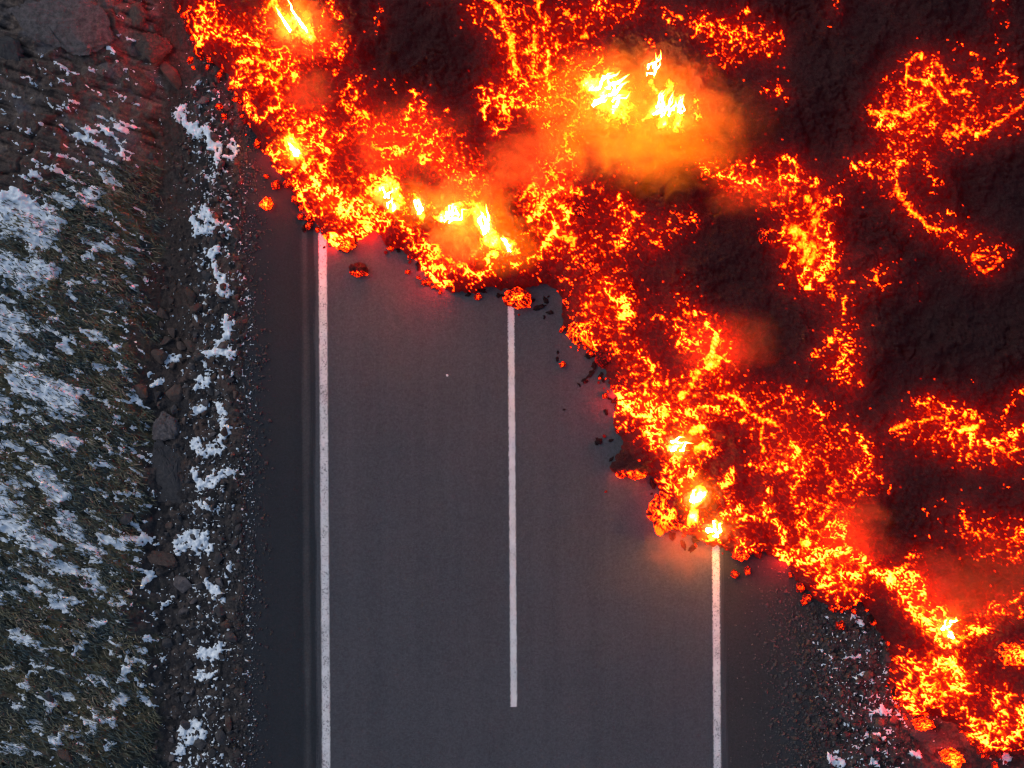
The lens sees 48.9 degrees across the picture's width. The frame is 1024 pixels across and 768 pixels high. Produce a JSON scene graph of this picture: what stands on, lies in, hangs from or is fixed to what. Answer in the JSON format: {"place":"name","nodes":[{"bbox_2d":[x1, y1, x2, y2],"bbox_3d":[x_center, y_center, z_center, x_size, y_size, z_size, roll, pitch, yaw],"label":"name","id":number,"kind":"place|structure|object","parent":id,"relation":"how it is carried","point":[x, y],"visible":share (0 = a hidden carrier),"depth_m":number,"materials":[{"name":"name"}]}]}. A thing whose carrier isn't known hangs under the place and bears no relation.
{"place":"outdoors","nodes":[
{"label":"outdoors","id":0,"kind":"place"},
{"bbox_2d":[240,103,319,767],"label":"road shoulder","id":1,"kind":"object","parent":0,"point":[289,616],"visible":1,"depth_m":21.99,"materials":[{"name":"asphalt"}]},
{"bbox_2d":[227,93,273,767],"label":"gravel","id":2,"kind":"structure","parent":1,"relation":"on","point":[256,236],"depth_m":21.97,"materials":[{"name":"gravel"}]},
{"bbox_2d":[253,138,260,148],"bbox_3d":[-4.962,-4.680,21.936,0.156,0.093,0.198,39,90,0],"label":"clinker","id":3,"kind":"object","parent":1,"relation":"on","point":[256,143],"visible":1,"depth_m":21.92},
{"bbox_2d":[259,197,272,210],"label":"lava boulder","id":4,"kind":"object","parent":1,"relation":"on","point":[265,203],"visible":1,"depth_m":21.89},
{"bbox_2d":[271,180,279,189],"bbox_3d":[-4.601,-3.879,21.920,0.185,0.127,0.186,-14,90,0],"label":"ember","id":5,"kind":"object","parent":1,"relation":"on","point":[275,185],"visible":1,"depth_m":21.91},
{"bbox_2d":[283,179,292,187],"bbox_3d":[-4.351,-3.911,21.922,0.251,0.122,0.186,-26,90,0],"label":"ember","id":6,"kind":"object","parent":1,"relation":"on","point":[286,184],"visible":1,"depth_m":21.90},
{"bbox_2d":[303,210,314,220],"bbox_3d":[-3.939,-3.278,21.914,0.258,0.140,0.234,9,90,0],"label":"ember","id":7,"kind":"object","parent":1,"relation":"on","point":[307,216],"visible":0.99,"depth_m":21.90},
{"bbox_2d":[305,220,312,229],"bbox_3d":[-3.955,-3.104,21.928,0.133,0.110,0.226,18,90,0],"label":"ember","id":8,"kind":"object","parent":1,"relation":"on","point":[308,224],"visible":1,"depth_m":21.91},
{"bbox_2d":[0,0,1023,767],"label":"ground","id":9,"kind":"structure","parent":0,"point":[148,94],"depth_m":22.05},
{"bbox_2d":[0,35,23,61],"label":"rock","id":10,"kind":"object","parent":9,"relation":"on","point":[10,48],"visible":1,"depth_m":21.78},
{"bbox_2d":[43,691,53,702],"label":"rock","id":11,"kind":"object","parent":9,"relation":"on","point":[49,697],"visible":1,"depth_m":21.86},
{"bbox_2d":[8,0,113,54],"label":"rock","id":12,"kind":"object","parent":9,"relation":"on","point":[77,27],"visible":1,"depth_m":21.80,"materials":[{"name":"stone"}]},
{"bbox_2d":[57,749,73,762],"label":"rock","id":13,"kind":"object","parent":9,"relation":"on","point":[63,754],"visible":1,"depth_m":21.84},
{"bbox_2d":[0,160,165,767],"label":"moss","id":14,"kind":"object","parent":9,"relation":"on","point":[71,547],"visible":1,"depth_m":21.91,"materials":[{"name":"plant"}]},
{"bbox_2d":[118,512,133,524],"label":"rock","id":15,"kind":"object","parent":9,"relation":"on","point":[126,519],"visible":1,"depth_m":22.00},
{"bbox_2d":[123,96,133,102],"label":"rock","id":16,"kind":"object","parent":9,"relation":"on","point":[129,99],"visible":1,"depth_m":22.09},
{"bbox_2d":[0,1,267,767],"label":"snow","id":17,"kind":"structure","parent":9,"relation":"on","point":[26,203],"depth_m":21.96,"materials":[{"name":"snow"}]},
{"bbox_2d":[129,3,145,27],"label":"rock","id":18,"kind":"object","parent":9,"relation":"on","point":[137,13],"visible":1,"depth_m":22.09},
{"bbox_2d":[134,383,147,397],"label":"rock","id":19,"kind":"object","parent":9,"relation":"on","point":[141,390],"visible":1,"depth_m":22.11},
{"bbox_2d":[135,32,172,63],"bbox_3d":[-7.051,-6.659,22.193,0.583,0.304,0.628,-43,90,0],"label":"rock","id":20,"kind":"object","parent":9,"relation":"on","point":[154,48],"visible":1,"depth_m":22.10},
{"bbox_2d":[154,391,161,400],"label":"rock","id":21,"kind":"object","parent":9,"relation":"on","point":[158,394],"visible":1,"depth_m":22.20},
{"bbox_2d":[151,349,167,363],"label":"rock","id":22,"kind":"object","parent":9,"relation":"on","point":[160,356],"visible":1,"depth_m":22.17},
{"bbox_2d":[147,550,177,567],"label":"rock","id":23,"kind":"object","parent":9,"relation":"on","point":[165,559],"visible":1,"depth_m":22.18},
{"bbox_2d":[156,307,168,318],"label":"rock","id":24,"kind":"object","parent":9,"relation":"on","point":[162,313],"visible":1,"depth_m":22.22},
{"bbox_2d":[149,439,182,503],"bbox_3d":[-6.878,1.776,22.253,0.808,0.126,1.392,-8,93,2],"label":"rock","id":25,"kind":"object","parent":9,"relation":"on","point":[165,463],"visible":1,"depth_m":22.21,"materials":[{"name":"stone"}]},
{"bbox_2d":[152,411,179,440],"bbox_3d":[-6.826,0.861,22.229,0.541,0.236,0.616,15,91,4],"label":"rock","id":26,"kind":"object","parent":9,"relation":"on","point":[166,426],"visible":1,"depth_m":22.16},
{"bbox_2d":[160,336,171,344],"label":"rock","id":27,"kind":"object","parent":9,"relation":"on","point":[166,339],"visible":1,"depth_m":22.22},
{"bbox_2d":[162,638,172,647],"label":"rock","id":28,"kind":"object","parent":9,"relation":"on","point":[167,643],"visible":1,"depth_m":22.20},
{"bbox_2d":[165,522,172,528],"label":"rock","id":29,"kind":"object","parent":9,"relation":"on","point":[168,525],"visible":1,"depth_m":22.16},
{"bbox_2d":[159,61,181,89],"bbox_3d":[-6.729,-6.114,22.244,0.309,0.155,0.651,-30,90,2],"label":"rock","id":30,"kind":"object","parent":9,"relation":"on","point":[170,73],"visible":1,"depth_m":22.21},
{"bbox_2d":[167,328,175,337],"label":"rock","id":31,"kind":"object","parent":9,"relation":"on","point":[171,332],"visible":1,"depth_m":22.21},
{"bbox_2d":[168,754,175,761],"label":"rock","id":32,"kind":"object","parent":9,"relation":"on","point":[172,757],"visible":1,"depth_m":22.22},
{"bbox_2d":[164,384,182,401],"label":"rock","id":33,"kind":"object","parent":9,"relation":"on","point":[174,393],"visible":1,"depth_m":22.19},
{"bbox_2d":[170,404,177,413],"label":"rock","id":34,"kind":"object","parent":9,"relation":"on","point":[173,408],"visible":1,"depth_m":22.17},
{"bbox_2d":[176,631,183,644],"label":"rock","id":35,"kind":"object","parent":9,"relation":"on","point":[179,638],"visible":1,"depth_m":22.20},
{"bbox_2d":[177,341,185,349],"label":"rock","id":36,"kind":"object","parent":9,"relation":"on","point":[181,345],"visible":1,"depth_m":22.20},
{"bbox_2d":[173,575,191,592],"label":"rock","id":37,"kind":"object","parent":9,"relation":"on","point":[181,584],"visible":1,"depth_m":22.16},
{"bbox_2d":[178,607,189,614],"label":"rock","id":38,"kind":"object","parent":9,"relation":"on","point":[182,610],"visible":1,"depth_m":22.18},
{"bbox_2d":[181,694,188,703],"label":"rock","id":39,"kind":"object","parent":9,"relation":"on","point":[184,698],"visible":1,"depth_m":22.21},
{"bbox_2d":[180,719,190,729],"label":"rock","id":40,"kind":"object","parent":9,"relation":"on","point":[185,724],"visible":1,"depth_m":22.15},
{"bbox_2d":[185,659,193,670],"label":"rock","id":41,"kind":"object","parent":9,"relation":"on","point":[189,664],"visible":1,"depth_m":22.14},
{"bbox_2d":[184,339,195,352],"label":"rock","id":42,"kind":"object","parent":9,"relation":"on","point":[190,345],"visible":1,"depth_m":22.12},
{"bbox_2d":[184,287,196,302],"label":"rock","id":43,"kind":"object","parent":9,"relation":"on","point":[191,295],"visible":1,"depth_m":22.09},
{"bbox_2d":[147,77,242,476],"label":"gravel","id":44,"kind":"structure","parent":9,"relation":"on","point":[184,261],"depth_m":22.13,"materials":[{"name":"gravel"}]},
{"bbox_2d":[145,443,245,767],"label":"gravel","id":45,"kind":"structure","parent":9,"relation":"on","point":[205,663],"depth_m":22.11,"materials":[{"name":"gravel"}]},
{"bbox_2d":[190,635,200,645],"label":"rock","id":46,"kind":"object","parent":9,"relation":"on","point":[195,640],"visible":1,"depth_m":22.10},
{"bbox_2d":[189,303,202,313],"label":"rock","id":47,"kind":"object","parent":9,"relation":"on","point":[195,308],"visible":1,"depth_m":22.03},
{"bbox_2d":[193,106,200,114],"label":"rock","id":48,"kind":"object","parent":9,"relation":"on","point":[197,110],"visible":1,"depth_m":22.15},
{"bbox_2d":[190,707,204,715],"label":"rock","id":49,"kind":"object","parent":9,"relation":"on","point":[196,712],"visible":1,"depth_m":22.11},
{"bbox_2d":[194,353,204,360],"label":"rock","id":50,"kind":"object","parent":9,"relation":"on","point":[199,356],"visible":1,"depth_m":22.04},
{"bbox_2d":[195,581,203,588],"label":"rock","id":51,"kind":"object","parent":9,"relation":"on","point":[199,585],"visible":1,"depth_m":22.05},
{"bbox_2d":[193,738,207,750],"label":"rock","id":52,"kind":"object","parent":9,"relation":"on","point":[199,744],"visible":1,"depth_m":22.09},
{"bbox_2d":[197,612,206,621],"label":"rock","id":53,"kind":"object","parent":9,"relation":"on","point":[201,616],"visible":1,"depth_m":22.04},
{"bbox_2d":[197,96,209,104],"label":"rock","id":54,"kind":"object","parent":9,"relation":"on","point":[204,100],"visible":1,"depth_m":22.09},
{"bbox_2d":[198,566,209,578],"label":"rock","id":55,"kind":"object","parent":9,"relation":"on","point":[203,572],"visible":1,"depth_m":22.07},
{"bbox_2d":[202,399,208,406],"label":"rock","id":56,"kind":"object","parent":9,"relation":"on","point":[205,402],"visible":1,"depth_m":22.08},
{"bbox_2d":[201,270,211,280],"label":"rock","id":57,"kind":"object","parent":9,"relation":"on","point":[206,275],"visible":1,"depth_m":22.06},
{"bbox_2d":[206,386,213,395],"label":"rock","id":58,"kind":"object","parent":9,"relation":"on","point":[209,390],"visible":1,"depth_m":22.10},
{"bbox_2d":[208,748,216,757],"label":"rock","id":59,"kind":"object","parent":9,"relation":"on","point":[211,752],"visible":1,"depth_m":21.98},
{"bbox_2d":[209,235,216,247],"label":"rock","id":60,"kind":"object","parent":9,"relation":"on","point":[213,240],"visible":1,"depth_m":22.04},
{"bbox_2d":[210,132,218,141],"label":"rock","id":61,"kind":"object","parent":9,"relation":"on","point":[214,137],"visible":1,"depth_m":21.98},
{"bbox_2d":[214,552,222,563],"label":"rock","id":62,"kind":"object","parent":9,"relation":"on","point":[218,558],"visible":1,"depth_m":21.98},
{"bbox_2d":[215,577,223,586],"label":"rock","id":63,"kind":"object","parent":9,"relation":"on","point":[219,581],"visible":1,"depth_m":22.02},
{"bbox_2d":[214,606,225,616],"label":"rock","id":64,"kind":"object","parent":9,"relation":"on","point":[220,611],"visible":1,"depth_m":21.96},
{"bbox_2d":[215,728,225,744],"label":"rock","id":65,"kind":"object","parent":9,"relation":"on","point":[220,735],"visible":1,"depth_m":21.97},
{"bbox_2d":[217,341,229,348],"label":"rock","id":66,"kind":"object","parent":9,"relation":"on","point":[223,345],"visible":1,"depth_m":21.95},
{"bbox_2d":[220,427,227,436],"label":"rock","id":67,"kind":"object","parent":9,"relation":"on","point":[223,432],"visible":1,"depth_m":21.95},
{"bbox_2d":[220,619,232,627],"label":"rock","id":68,"kind":"object","parent":9,"relation":"on","point":[226,624],"visible":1,"depth_m":21.95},
{"bbox_2d":[225,717,231,730],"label":"rock","id":69,"kind":"object","parent":9,"relation":"on","point":[228,723],"visible":1,"depth_m":21.94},
{"bbox_2d":[225,630,236,641],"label":"rock","id":70,"kind":"object","parent":9,"relation":"on","point":[230,636],"visible":1,"depth_m":21.93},
{"bbox_2d":[230,537,238,548],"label":"rock","id":71,"kind":"object","parent":9,"relation":"on","point":[234,543],"visible":1,"depth_m":21.94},
{"bbox_2d":[231,95,241,103],"bbox_3d":[-5.368,-5.541,21.935,0.215,0.097,0.145,32,90,0],"label":"clinker","id":72,"kind":"object","parent":9,"relation":"on","point":[236,99],"visible":1,"depth_m":21.93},
{"bbox_2d":[235,524,241,533],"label":"rock","id":73,"kind":"object","parent":9,"relation":"on","point":[238,528],"visible":1,"depth_m":21.95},
{"bbox_2d":[173,0,1023,755],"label":"lava flow","id":74,"kind":"object","parent":9,"relation":"on","point":[825,380],"visible":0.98,"depth_m":21.28,"materials":[{"name":"stone"}]},
{"bbox_2d":[275,0,306,31],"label":"flame","id":75,"kind":"object","parent":74,"relation":"on","point":[288,27],"visible":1,"depth_m":21.16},
{"bbox_2d":[287,141,298,156],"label":"flame","id":76,"kind":"object","parent":74,"relation":"on","point":[296,151],"visible":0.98,"depth_m":21.26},
{"bbox_2d":[382,185,395,210],"bbox_3d":[-2.337,-3.499,21.317,0.537,0.598,0.726,-41,90,0],"label":"flame","id":77,"kind":"object","parent":74,"relation":"on","point":[394,207],"visible":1,"depth_m":21.32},
{"bbox_2d":[414,196,422,213],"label":"flame","id":78,"kind":"object","parent":74,"relation":"on","point":[420,208],"visible":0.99,"depth_m":21.24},
{"bbox_2d":[444,203,466,222],"bbox_3d":[-1.068,-3.218,21.180,1.400,1.000,1.200,0,90,0],"label":"flame","id":79,"kind":"object","parent":74,"relation":"on","point":[452,214],"visible":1,"depth_m":21.25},
{"bbox_2d":[478,205,489,234],"bbox_3d":[-0.547,-3.182,21.237,1.700,1.200,1.500,0,90,0],"label":"flame","id":80,"kind":"object","parent":74,"relation":"on","point":[483,228],"visible":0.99,"depth_m":21.34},
{"bbox_2d":[574,202,587,217],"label":"lava boulder","id":81,"kind":"object","parent":74,"relation":"on","point":[580,210],"visible":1,"depth_m":21.31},
{"bbox_2d":[592,70,630,107],"bbox_3d":[1.874,-5.003,20.785,3.800,1.800,2.800,0,90,0],"label":"flame","id":82,"kind":"object","parent":74,"relation":"on","point":[602,98],"visible":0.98,"depth_m":21.08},
{"bbox_2d":[646,50,660,74],"bbox_3d":[2.630,-5.960,21.096,0.311,0.564,0.491,0,90,0],"label":"flame","id":83,"kind":"object","parent":74,"relation":"on","point":[655,62],"visible":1,"depth_m":21.05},
{"bbox_2d":[653,89,676,116],"bbox_3d":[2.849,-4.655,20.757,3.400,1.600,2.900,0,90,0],"label":"flame","id":84,"kind":"object","parent":74,"relation":"on","point":[662,107],"visible":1,"depth_m":20.97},
{"bbox_2d":[673,94,684,113],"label":"flame","id":85,"kind":"object","parent":74,"relation":"on","point":[679,105],"visible":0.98,"depth_m":21.02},
{"bbox_2d":[671,437,693,451],"bbox_3d":[3.231,1.117,21.290,1.100,0.900,1.000,0,90,0],"label":"flame","id":86,"kind":"object","parent":74,"relation":"on","point":[673,449],"visible":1,"depth_m":21.30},
{"bbox_2d":[690,487,706,502],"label":"flame","id":87,"kind":"object","parent":74,"relation":"on","point":[698,498],"visible":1,"depth_m":21.28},
{"bbox_2d":[706,520,721,537],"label":"flame","id":88,"kind":"object","parent":74,"relation":"on","point":[713,529],"visible":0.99,"depth_m":21.41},
{"bbox_2d":[757,228,770,243],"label":"lava boulder","id":89,"kind":"object","parent":74,"relation":"on","point":[763,233],"visible":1,"depth_m":21.18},
{"bbox_2d":[867,614,874,622],"bbox_3d":[6.997,4.569,21.938,0.137,0.070,0.189,13,90,0],"label":"clinker","id":90,"kind":"object","parent":74,"relation":"on","point":[870,618],"visible":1,"depth_m":21.95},
{"bbox_2d":[941,618,956,638],"bbox_3d":[8.186,4.537,21.167,0.900,0.800,1.000,0,90,0],"label":"flame","id":91,"kind":"object","parent":74,"relation":"on","point":[951,636],"visible":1,"depth_m":21.17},
{"bbox_2d":[998,642,1023,665],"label":"lava boulder","id":92,"kind":"object","parent":74,"relation":"on","point":[1012,654],"visible":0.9,"depth_m":21.35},
{"bbox_2d":[835,620,845,629],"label":"lava boulder","id":93,"kind":"object","parent":9,"relation":"on","point":[840,625],"visible":1,"depth_m":21.90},
{"bbox_2d":[841,730,850,737],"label":"rock","id":94,"kind":"object","parent":9,"relation":"on","point":[846,734],"visible":1,"depth_m":21.97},
{"bbox_2d":[863,670,873,680],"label":"rock","id":95,"kind":"object","parent":9,"relation":"on","point":[868,675],"visible":1,"depth_m":22.01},
{"bbox_2d":[865,746,873,755],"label":"rock","id":96,"kind":"object","parent":9,"relation":"on","point":[869,750],"visible":1,"depth_m":22.01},
{"bbox_2d":[869,733,879,742],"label":"rock","id":97,"kind":"object","parent":9,"relation":"on","point":[875,739],"visible":1,"depth_m":22.00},
{"bbox_2d":[874,718,884,727],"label":"rock","id":98,"kind":"object","parent":9,"relation":"on","point":[879,723],"visible":1,"depth_m":22.00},
{"bbox_2d":[883,652,891,662],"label":"rock","id":99,"kind":"object","parent":9,"relation":"on","point":[887,659],"visible":1,"depth_m":22.03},
{"bbox_2d":[889,715,897,723],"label":"rock","id":100,"kind":"object","parent":9,"relation":"on","point":[893,720],"visible":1,"depth_m":22.07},
{"bbox_2d":[795,608,1012,767],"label":"snow","id":101,"kind":"structure","parent":9,"relation":"on","point":[917,754],"depth_m":22.05,"materials":[{"name":"snow"}]},
{"bbox_2d":[911,717,934,730],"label":"lava boulder","id":102,"kind":"object","parent":9,"relation":"on","point":[923,724],"visible":1,"depth_m":21.84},
{"bbox_2d":[909,727,937,741],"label":"rock","id":103,"kind":"object","parent":9,"relation":"on","point":[925,736],"visible":0.77,"depth_m":22.14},
{"bbox_2d":[940,747,964,767],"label":"lava boulder","id":104,"kind":"object","parent":9,"relation":"on","point":[952,757],"visible":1,"depth_m":21.81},
{"bbox_2d":[316,224,722,767],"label":"road","id":105,"kind":"structure","parent":0,"point":[505,581],"depth_m":21.98,"materials":[{"name":"asphalt"}]},
{"bbox_2d":[335,237,355,251],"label":"lava boulder","id":106,"kind":"object","parent":105,"relation":"on","point":[346,244],"visible":1,"depth_m":21.84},
{"bbox_2d":[349,262,367,277],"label":"lava boulder","id":107,"kind":"object","parent":105,"relation":"on","point":[358,269],"visible":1,"depth_m":21.85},
{"bbox_2d":[503,287,530,308],"bbox_3d":[0.099,-1.669,21.828,0.560,0.311,0.431,0,90,0],"label":"lava boulder","id":108,"kind":"object","parent":105,"relation":"on","point":[518,298],"visible":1,"depth_m":21.79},
{"bbox_2d":[533,304,545,310],"bbox_3d":[0.543,-1.509,21.954,0.304,0.052,0.108,-24,90,0],"label":"cinder","id":109,"kind":"object","parent":105,"relation":"on","point":[537,307],"visible":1,"depth_m":21.95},
{"bbox_2d":[566,322,593,346],"bbox_3d":[1.415,-1.078,21.768,0.725,0.431,0.745,0,90,0],"label":"lava boulder","id":110,"kind":"object","parent":105,"relation":"on","point":[578,335],"visible":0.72,"depth_m":21.65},
{"bbox_2d":[595,349,611,367],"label":"lava boulder","id":111,"kind":"object","parent":105,"relation":"on","point":[602,360],"visible":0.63,"depth_m":21.78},
{"bbox_2d":[609,449,647,479],"bbox_3d":[2.285,1.567,21.796,0.794,0.377,0.594,0,90,0],"label":"lava boulder","id":112,"kind":"object","parent":105,"relation":"on","point":[628,466],"visible":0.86,"depth_m":21.71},
{"bbox_2d":[646,492,679,535],"bbox_3d":[2.988,2.473,21.767,0.738,0.435,0.791,-28,90,0],"label":"lava boulder","id":113,"kind":"object","parent":105,"relation":"on","point":[662,517],"visible":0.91,"depth_m":21.68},
{"bbox_2d":[669,531,675,540],"bbox_3d":[3.127,2.973,21.957,0.146,0.046,0.190,7,90,0],"label":"cinder","id":114,"kind":"object","parent":105,"relation":"on","point":[672,536],"visible":1,"depth_m":21.96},
{"bbox_2d":[722,547,809,767],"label":"road shoulder","id":115,"kind":"object","parent":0,"point":[741,638],"depth_m":21.99,"materials":[{"name":"asphalt"}]},
{"bbox_2d":[730,569,739,577],"bbox_3d":[4.343,3.701,21.924,0.169,0.117,0.162,30,90,0],"label":"ember","id":116,"kind":"object","parent":115,"relation":"on","point":[734,573],"visible":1,"depth_m":21.92},
{"bbox_2d":[731,553,749,561],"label":"lava boulder","id":117,"kind":"object","parent":115,"relation":"on","point":[741,557],"visible":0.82,"depth_m":21.84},
{"bbox_2d":[744,566,750,574],"bbox_3d":[4.583,3.639,21.927,0.136,0.112,0.190,-6,90,0],"label":"ember","id":118,"kind":"object","parent":115,"relation":"on","point":[747,570],"visible":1,"depth_m":21.91},
{"bbox_2d":[728,560,807,767],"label":"gravel","id":119,"kind":"structure","parent":115,"relation":"on","point":[781,654],"depth_m":21.98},
{"bbox_2d":[796,583,804,591],"bbox_3d":[5.616,3.957,21.916,0.179,0.135,0.201,-13,90,0],"label":"ember","id":120,"kind":"object","parent":115,"relation":"on","point":[800,587],"visible":1,"depth_m":21.90},
{"bbox_2d":[802,594,811,601],"bbox_3d":[5.745,4.162,21.929,0.185,0.107,0.153,18,90,0],"label":"ember","id":121,"kind":"object","parent":115,"relation":"on","point":[806,597],"visible":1,"depth_m":21.93},
{"bbox_2d":[752,588,916,767],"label":"gravel","id":122,"kind":"structure","parent":115,"relation":"on","point":[826,694],"depth_m":21.98,"materials":[{"name":"gravel"}]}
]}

